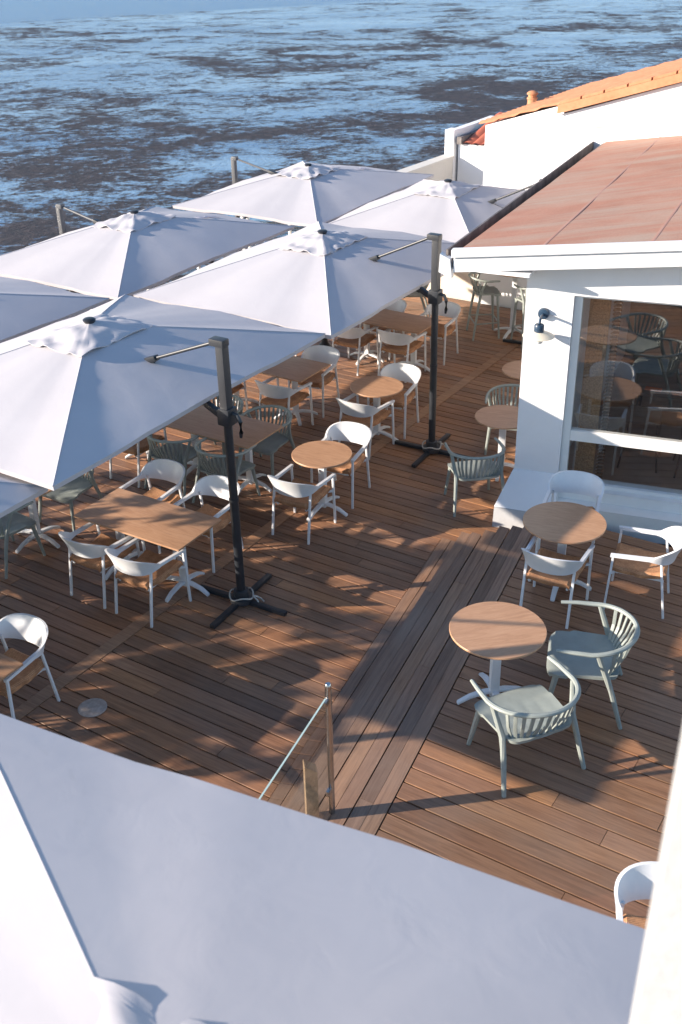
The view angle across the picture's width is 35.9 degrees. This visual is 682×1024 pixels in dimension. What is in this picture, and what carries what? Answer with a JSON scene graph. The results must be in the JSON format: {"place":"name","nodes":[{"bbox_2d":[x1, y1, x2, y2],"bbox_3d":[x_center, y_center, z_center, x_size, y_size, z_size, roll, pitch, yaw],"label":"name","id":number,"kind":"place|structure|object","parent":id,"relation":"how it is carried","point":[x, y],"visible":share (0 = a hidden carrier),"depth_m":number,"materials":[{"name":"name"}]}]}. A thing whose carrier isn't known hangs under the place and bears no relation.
{"place":"outdoors","nodes":[
{"label":"outdoors","id":0,"kind":"place"},
{"bbox_2d":[0,297,528,801],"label":"deck","id":1,"kind":"structure","parent":0,"point":[234,699],"depth_m":11.01,"materials":[{"name":"brown wood"}]},
{"bbox_2d":[0,653,22,680],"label":"rectangular table","id":2,"kind":"object","parent":1,"relation":"on","point":[8,666],"visible":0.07,"depth_m":8.77,"materials":[{"name":"brown wood"}]},
{"bbox_2d":[0,501,45,578],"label":"slatted armchair","id":3,"kind":"object","parent":1,"relation":"on","point":[12,523],"visible":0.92,"depth_m":11.37,"materials":[{"name":"green plastic"}]},
{"bbox_2d":[0,473,47,517],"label":"parasol","id":4,"kind":"object","parent":1,"relation":"on","point":[15,493],"visible":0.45,"depth_m":8.49,"materials":[{"name":"white fabric"}]},
{"bbox_2d":[0,613,60,718],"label":"armchair","id":5,"kind":"object","parent":1,"relation":"on","point":[33,629],"visible":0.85,"depth_m":9.26,"materials":[{"name":"white plastic"}]},
{"bbox_2d":[15,489,60,552],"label":"round table","id":6,"kind":"object","parent":1,"relation":"on","point":[33,512],"visible":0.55,"depth_m":11.84,"materials":[{"name":"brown wood"}]},
{"bbox_2d":[0,277,109,342],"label":"parasol","id":7,"kind":"object","parent":1,"relation":"on","point":[26,306],"visible":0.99,"depth_m":12.87,"materials":[{"name":"white fabric"}]},
{"bbox_2d":[39,469,102,530],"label":"slatted armchair","id":8,"kind":"object","parent":1,"relation":"on","point":[71,491],"visible":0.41,"depth_m":12.11,"materials":[{"name":"green plastic"}]},
{"bbox_2d":[78,698,106,716],"bbox_3d":[-2.220,1.747,9.410,0.260,0.006,0.260,-1,29,0],"label":"floor cap","id":9,"kind":"object","parent":1,"relation":"on","point":[93,707],"visible":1,"depth_m":9.40,"materials":[{"name":"grey metal"}]},
{"bbox_2d":[58,522,140,608],"bbox_3d":[-2.499,0.487,10.858,0.583,0.792,0.682,16,34,28],"label":"armchair","id":10,"kind":"object","parent":1,"relation":"on","point":[93,555],"visible":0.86,"depth_m":10.71,"materials":[{"name":"white plastic"}]},
{"bbox_2d":[109,427,166,487],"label":"armchair","id":11,"kind":"object","parent":1,"relation":"on","point":[138,449],"visible":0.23,"depth_m":13.04,"materials":[{"name":"white plastic"}]},
{"bbox_2d":[125,448,155,460],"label":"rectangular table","id":12,"kind":"object","parent":1,"relation":"on","point":[129,455],"visible":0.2,"depth_m":13.73,"materials":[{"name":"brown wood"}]},
{"bbox_2d":[0,203,294,316],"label":"parasol","id":13,"kind":"object","parent":1,"relation":"on","point":[131,252],"visible":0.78,"depth_m":14.68,"materials":[{"name":"white fabric"}]},
{"bbox_2d":[73,488,221,602],"bbox_3d":[-2.002,0.376,11.084,1.460,0.737,0.700,16,34,27],"label":"rectangular table","id":14,"kind":"object","parent":1,"relation":"on","point":[120,512],"visible":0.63,"depth_m":10.90,"materials":[{"name":"brown wood"}]},
{"bbox_2d":[104,538,191,627],"bbox_3d":[-1.966,0.647,10.553,0.583,0.792,0.682,16,34,28],"label":"armchair","id":15,"kind":"object","parent":1,"relation":"on","point":[148,570],"visible":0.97,"depth_m":10.44,"materials":[{"name":"white plastic"}]},
{"bbox_2d":[119,459,185,553],"bbox_3d":[-2.073,-0.094,11.870,0.583,0.792,0.682,16,34,28],"label":"armchair","id":16,"kind":"object","parent":1,"relation":"on","point":[172,471],"visible":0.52,"depth_m":11.92,"materials":[{"name":"white plastic"}]},
{"bbox_2d":[0,294,324,628],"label":"parasol","id":17,"kind":"object","parent":1,"relation":"on","point":[84,392],"visible":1,"depth_m":9.81,"materials":[{"name":"white fabric"}]},
{"bbox_2d":[144,434,208,496],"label":"slatted armchair","id":18,"kind":"object","parent":1,"relation":"on","point":[180,452],"visible":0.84,"depth_m":12.65,"materials":[{"name":"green plastic"}]},
{"bbox_2d":[173,475,243,572],"bbox_3d":[-1.428,0.103,11.496,0.583,0.792,0.682,16,34,28],"label":"armchair","id":19,"kind":"object","parent":1,"relation":"on","point":[214,485],"visible":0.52,"depth_m":11.55,"materials":[{"name":"white plastic"}]},
{"bbox_2d":[191,394,254,460],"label":"slatted armchair","id":20,"kind":"object","parent":1,"relation":"on","point":[240,403],"visible":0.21,"depth_m":13.51,"materials":[{"name":"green plastic"}]},
{"bbox_2d":[165,405,282,492],"bbox_3d":[-1.478,-0.748,13.052,1.460,0.737,0.700,16,34,28],"label":"rectangular table","id":21,"kind":"object","parent":1,"relation":"on","point":[201,421],"visible":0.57,"depth_m":12.83,"materials":[{"name":"brown wood"}]},
{"bbox_2d":[192,437,260,502],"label":"slatted armchair","id":22,"kind":"object","parent":1,"relation":"on","point":[217,465],"visible":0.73,"depth_m":12.39,"materials":[{"name":"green plastic"}]},
{"bbox_2d":[215,381,247,415],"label":"armchair","id":23,"kind":"object","parent":1,"relation":"on","point":[240,386],"visible":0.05,"depth_m":14.63,"materials":[{"name":"white plastic"}]},
{"bbox_2d":[219,391,258,408],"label":"rectangular table","id":24,"kind":"object","parent":1,"relation":"on","point":[248,399],"visible":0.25,"depth_m":15.14,"materials":[{"name":"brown wood"}]},
{"bbox_2d":[238,405,301,475],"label":"slatted armchair","id":25,"kind":"object","parent":1,"relation":"on","point":[271,445],"visible":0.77,"depth_m":13.18,"materials":[{"name":"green plastic"}]},
{"bbox_2d":[254,377,313,424],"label":"armchair","id":26,"kind":"object","parent":1,"relation":"on","point":[288,398],"visible":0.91,"depth_m":14.11,"materials":[{"name":"white plastic"}]},
{"bbox_2d":[260,356,329,425],"bbox_3d":[-0.638,-1.657,14.628,0.720,0.737,0.720,16,34,28],"label":"rectangular table","id":27,"kind":"object","parent":1,"relation":"on","point":[294,370],"visible":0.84,"depth_m":14.46,"materials":[{"name":"brown wood"}]},
{"bbox_2d":[133,221,469,467],"bbox_3d":[0.095,-2.343,13.667,3.580,2.838,4.006,17,34,29],"label":"parasol","id":28,"kind":"object","parent":1,"relation":"on","point":[331,281],"visible":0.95,"depth_m":12.66,"materials":[{"name":"white fabric"}]},
{"bbox_2d":[267,464,336,544],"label":"armchair","id":29,"kind":"object","parent":1,"relation":"on","point":[294,493],"visible":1,"depth_m":11.73,"materials":[{"name":"white plastic"}]},
{"bbox_2d":[172,156,433,251],"bbox_3d":[-0.839,-5.040,18.911,3.550,2.416,4.006,16,34,27],"label":"parasol","id":30,"kind":"object","parent":1,"relation":"on","point":[303,193],"visible":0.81,"depth_m":17.57,"materials":[{"name":"white fabric"}]},
{"bbox_2d":[288,345,339,417],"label":"armchair","id":31,"kind":"object","parent":1,"relation":"on","point":[327,355],"visible":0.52,"depth_m":14.94,"materials":[{"name":"white plastic"}]},
{"bbox_2d":[291,440,351,520],"bbox_3d":[-0.213,-0.352,12.300,0.700,0.738,0.700,16,34,28],"label":"round table","id":32,"kind":"object","parent":1,"relation":"on","point":[321,456],"visible":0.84,"depth_m":12.16,"materials":[{"name":"brown wood"}]},
{"bbox_2d":[319,338,331,346],"bbox_3d":[-0.267,-2.915,16.955,0.300,0.630,0.300,-1,29,0],"label":"parasol stand","id":33,"kind":"object","parent":1,"relation":"on","point":[324,342],"visible":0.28,"depth_m":17.00,"materials":[{"name":"metal"}]},
{"bbox_2d":[310,421,370,508],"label":"armchair","id":34,"kind":"object","parent":1,"relation":"on","point":[354,432],"visible":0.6,"depth_m":12.66,"materials":[{"name":"white plastic"}]},
{"bbox_2d":[332,326,378,375],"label":"armchair","id":35,"kind":"object","parent":1,"relation":"on","point":[356,338],"visible":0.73,"depth_m":16.05,"materials":[{"name":"white plastic"}]},
{"bbox_2d":[336,393,394,459],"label":"armchair","id":36,"kind":"object","parent":1,"relation":"on","point":[370,417],"visible":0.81,"depth_m":13.51,"materials":[{"name":"white plastic"}]},
{"bbox_2d":[350,376,402,440],"bbox_3d":[0.476,-1.334,14.011,0.700,0.738,0.700,16,34,28],"label":"round table","id":37,"kind":"object","parent":1,"relation":"on","point":[376,388],"visible":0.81,"depth_m":13.86,"materials":[{"name":"brown wood"}]},
{"bbox_2d":[359,299,406,360],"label":"armchair","id":38,"kind":"object","parent":1,"relation":"on","point":[400,305],"visible":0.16,"depth_m":16.76,"materials":[{"name":"white plastic"}]},
{"bbox_2d":[367,363,420,438],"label":"armchair","id":39,"kind":"object","parent":1,"relation":"on","point":[409,373],"visible":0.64,"depth_m":14.29,"materials":[{"name":"white plastic"}]},
{"bbox_2d":[350,309,440,371],"bbox_3d":[0.759,-2.644,16.318,1.460,0.737,0.700,16,34,28],"label":"rectangular table","id":40,"kind":"object","parent":1,"relation":"on","point":[413,324],"visible":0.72,"depth_m":16.11,"materials":[{"name":"brown wood"}]},
{"bbox_2d":[377,328,426,382],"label":"armchair","id":41,"kind":"object","parent":1,"relation":"on","point":[405,345],"visible":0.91,"depth_m":15.71,"materials":[{"name":"white plastic"}]},
{"bbox_2d":[404,284,428,316],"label":"slatted armchair","id":42,"kind":"object","parent":1,"relation":"on","point":[416,294],"visible":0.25,"depth_m":18.03,"materials":[{"name":"plastic"}]},
{"bbox_2d":[329,178,541,343],"bbox_3d":[2.015,-4.121,16.952,3.580,2.628,4.006,15,33,27],"label":"parasol","id":43,"kind":"object","parent":1,"relation":"on","point":[450,210],"visible":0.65,"depth_m":16.07,"materials":[{"name":"white fabric"}]},
{"bbox_2d":[421,301,460,364],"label":"armchair","id":44,"kind":"object","parent":1,"relation":"on","point":[453,312],"visible":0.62,"depth_m":16.56,"materials":[{"name":"white plastic"}]},
{"bbox_2d":[444,437,505,516],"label":"slatted armchair","id":45,"kind":"object","parent":1,"relation":"on","point":[479,468],"visible":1,"depth_m":12.16,"materials":[{"name":"grey plastic"}]},
{"bbox_2d":[466,272,500,340],"bbox_3d":[2.332,-3.404,17.307,0.521,1.036,0.547,-4,30,-4],"label":"bar stool","id":46,"kind":"object","parent":1,"relation":"on","point":[484,289],"visible":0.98,"depth_m":17.21,"materials":[{"name":"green plastic"}]},
{"bbox_2d":[475,405,517,481],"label":"round table","id":47,"kind":"object","parent":1,"relation":"on","point":[502,418],"visible":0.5,"depth_m":12.96,"materials":[{"name":"brown wood"}]},
{"bbox_2d":[484,384,519,454],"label":"slatted armchair","id":48,"kind":"object","parent":1,"relation":"on","point":[488,397],"visible":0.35,"depth_m":13.72,"materials":[{"name":"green plastic"}]},
{"bbox_2d":[494,275,521,338],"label":"round table","id":49,"kind":"object","parent":1,"relation":"on","point":[514,293],"visible":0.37,"depth_m":17.30,"materials":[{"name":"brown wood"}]},
{"bbox_2d":[502,360,521,379],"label":"round table","id":50,"kind":"object","parent":1,"relation":"on","point":[512,369],"visible":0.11,"depth_m":14.23,"materials":[{"name":"brown wood"}]},
{"bbox_2d":[510,284,526,350],"bbox_3d":[3.059,-3.162,16.848,0.547,1.036,0.521,-11,31,-17],"label":"bar stool","id":51,"kind":"object","parent":1,"relation":"on","point":[522,298],"visible":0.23,"depth_m":16.73,"materials":[{"name":"white plastic"}]},
{"bbox_2d":[439,124,681,544],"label":"restaurant","id":52,"kind":"structure","parent":1,"relation":"on","point":[587,240],"depth_m":11.71,"materials":[{"name":"white paint"}]},
{"bbox_2d":[522,308,554,343],"bbox_3d":[2.073,-1.920,10.984,0.336,0.309,0.418,9,31,17],"label":"wall lamp","id":53,"kind":"object","parent":52,"relation":"attached to","point":[538,334],"visible":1,"depth_m":10.92,"materials":[{"name":"white metal"}]},
{"bbox_2d":[559,296,681,499],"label":"window","id":54,"kind":"structure","parent":52,"relation":"in","point":[570,433],"depth_m":11.56,"materials":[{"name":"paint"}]},
{"bbox_2d":[616,405,662,472],"bbox_3d":[3.658,-0.977,12.777,0.484,0.833,0.504,9,31,17],"label":"dining chair","id":55,"kind":"object","parent":52,"relation":"on","point":[643,420],"visible":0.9,"depth_m":12.51,"materials":[{"name":"metal"}]},
{"bbox_2d":[632,369,681,405],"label":"dining table","id":56,"kind":"object","parent":52,"relation":"on","point":[667,382],"visible":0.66,"depth_m":13.18,"materials":[{"name":"metal"}]},
{"bbox_2d":[644,386,661,391],"bbox_3d":[3.861,-1.519,13.019,0.200,0.012,0.100,12,32,22],"label":"napkin","id":57,"kind":"object","parent":56,"relation":"on","point":[653,389],"visible":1,"depth_m":13.01,"materials":[{"name":"fabric"}]},
{"bbox_2d":[671,391,681,394],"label":"napkin","id":58,"kind":"object","parent":56,"relation":"on","point":[676,392],"visible":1,"depth_m":12.90,"materials":[{"name":"paper"}]},
{"bbox_2d":[672,426,681,477],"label":"dining chair","id":59,"kind":"object","parent":52,"relation":"on","point":[677,465],"visible":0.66,"depth_m":12.56,"materials":[{"name":"metal"}]},
{"bbox_2d":[0,714,645,1023],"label":"parasol","id":60,"kind":"object","parent":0,"point":[132,892],"visible":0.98,"depth_m":3.30,"materials":[{"name":"white fabric"}]},
{"bbox_2d":[0,0,681,328],"bbox_3d":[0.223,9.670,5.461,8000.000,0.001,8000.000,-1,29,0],"label":"sea","id":61,"kind":"structure","parent":0,"point":[109,109],"depth_m":82.50,"materials":[{"name":"liquid"}]},
{"bbox_2d":[397,155,453,297],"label":"parapet wall","id":62,"kind":"structure","parent":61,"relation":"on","point":[440,168],"depth_m":21.11,"materials":[{"name":"paint"}]},
{"bbox_2d":[445,128,459,298],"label":"gate pier","id":63,"kind":"structure","parent":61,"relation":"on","point":[451,136],"depth_m":21.45,"materials":[{"name":"white paint"}]},
{"bbox_2d":[456,116,492,135],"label":"link wall","id":64,"kind":"structure","parent":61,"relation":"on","point":[470,127],"depth_m":21.88,"materials":[{"name":"white paint"}]},
{"bbox_2d":[453,112,504,302],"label":"outhouse","id":65,"kind":"structure","parent":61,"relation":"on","point":[471,147],"depth_m":21.45,"materials":[{"name":"white paint"}]},
{"bbox_2d":[355,298,672,832],"bbox_3d":[1.284,2.944,12.685,18.400,5.365,16.400,16,34,28],"label":"terrace base","id":66,"kind":"object","parent":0,"point":[501,594],"depth_m":10.98,"materials":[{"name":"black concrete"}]},
{"bbox_2d":[6,336,521,720],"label":"deck trim","id":67,"kind":"structure","parent":66,"relation":"on","point":[36,700],"depth_m":11.14,"materials":[{"name":"brown wood"}]},
{"bbox_2d":[268,538,454,807],"bbox_3d":[-0.387,2.224,8.523,0.223,0.030,8.288,11,32,21],"label":"step board","id":68,"kind":"object","parent":66,"relation":"on","point":[283,794],"visible":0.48,"depth_m":9.73,"materials":[{"name":"brown wood"}]},
{"bbox_2d":[426,272,478,301],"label":"end wall","id":69,"kind":"structure","parent":66,"relation":"on","point":[458,285],"depth_m":19.19,"materials":[{"name":"white paint"}]},
{"bbox_2d":[478,58,681,309],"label":"house","id":70,"kind":"structure","parent":66,"relation":"on","point":[533,141],"depth_m":16.96,"materials":[{"name":"paint"}]},
{"bbox_2d":[376,530,681,918],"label":"deck","id":71,"kind":"structure","parent":0,"point":[558,822],"depth_m":8.40,"materials":[{"name":"brown wood"}]},
{"bbox_2d":[449,601,546,704],"bbox_3d":[1.318,1.296,8.985,0.810,0.738,0.810,-7,30,-10],"label":"round table","id":72,"kind":"object","parent":71,"relation":"on","point":[495,633],"visible":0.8,"depth_m":8.82,"materials":[{"name":"brown wood"}]},
{"bbox_2d":[466,655,585,797],"bbox_3d":[1.475,1.662,8.309,0.789,0.774,0.731,-13,32,-20],"label":"slatted armchair","id":73,"kind":"object","parent":71,"relation":"on","point":[524,714],"visible":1,"depth_m":8.22,"materials":[{"name":"grey plastic"}]},
{"bbox_2d":[519,536,594,628],"bbox_3d":[2.039,0.615,10.114,0.583,0.792,0.682,13,33,24],"label":"armchair","id":74,"kind":"object","parent":71,"relation":"on","point":[548,567],"visible":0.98,"depth_m":9.94,"materials":[{"name":"white plastic"}]},
{"bbox_2d":[523,502,606,601],"bbox_3d":[2.200,0.413,10.513,0.810,0.738,0.810,10,31,19],"label":"round table","id":75,"kind":"object","parent":71,"relation":"on","point":[562,524],"visible":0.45,"depth_m":10.33,"materials":[{"name":"brown wood"}]},
{"bbox_2d":[538,470,604,557],"bbox_3d":[2.421,0.070,11.063,0.583,0.792,0.682,9,31,17],"label":"armchair","id":76,"kind":"object","parent":71,"relation":"on","point":[580,482],"visible":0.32,"depth_m":11.12,"materials":[{"name":"white plastic"}]},
{"bbox_2d":[546,600,639,729],"bbox_3d":[2.130,1.269,8.978,0.731,0.774,0.789,6,30,12],"label":"slatted armchair","id":77,"kind":"object","parent":71,"relation":"on","point":[584,655],"visible":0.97,"depth_m":8.91,"materials":[{"name":"grey plastic"}]},
{"bbox_2d":[614,861,657,929],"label":"armchair","id":78,"kind":"object","parent":71,"relation":"on","point":[635,881],"visible":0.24,"depth_m":6.54,"materials":[{"name":"white plastic"}]},
{"bbox_2d":[603,525,681,618],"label":"armchair","id":79,"kind":"object","parent":71,"relation":"on","point":[634,561],"visible":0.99,"depth_m":10.11,"materials":[{"name":"white plastic"}]},
{"bbox_2d":[629,732,681,1023],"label":"wall","id":80,"kind":"structure","parent":0,"point":[657,998],"depth_m":1.80,"materials":[{"name":"white paint"}]},
{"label":"step riser","id":81,"kind":"structure","parent":0,"visible":0},
{"bbox_2d":[286,526,532,835],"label":"step boards","id":82,"kind":"object","parent":81,"relation":"on","point":[371,733],"visible":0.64,"depth_m":9.27,"materials":[{"name":"brown wood"}]},
{"bbox_2d":[259,682,334,814],"bbox_3d":[-0.329,2.031,7.243,0.048,1.243,1.274,11,32,21],"label":"balustrade","id":83,"kind":"object","parent":82,"relation":"on","point":[326,703],"visible":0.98,"depth_m":7.61,"materials":[{"name":"metal"}]},
{"bbox_2d":[303,759,318,817],"bbox_3d":[-0.221,2.149,7.894,0.095,0.720,0.095,-6,30,-9],"label":"timber post","id":84,"kind":"object","parent":82,"relation":"on","point":[310,776],"visible":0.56,"depth_m":7.79,"materials":[{"name":"brown wood"}]}
]}

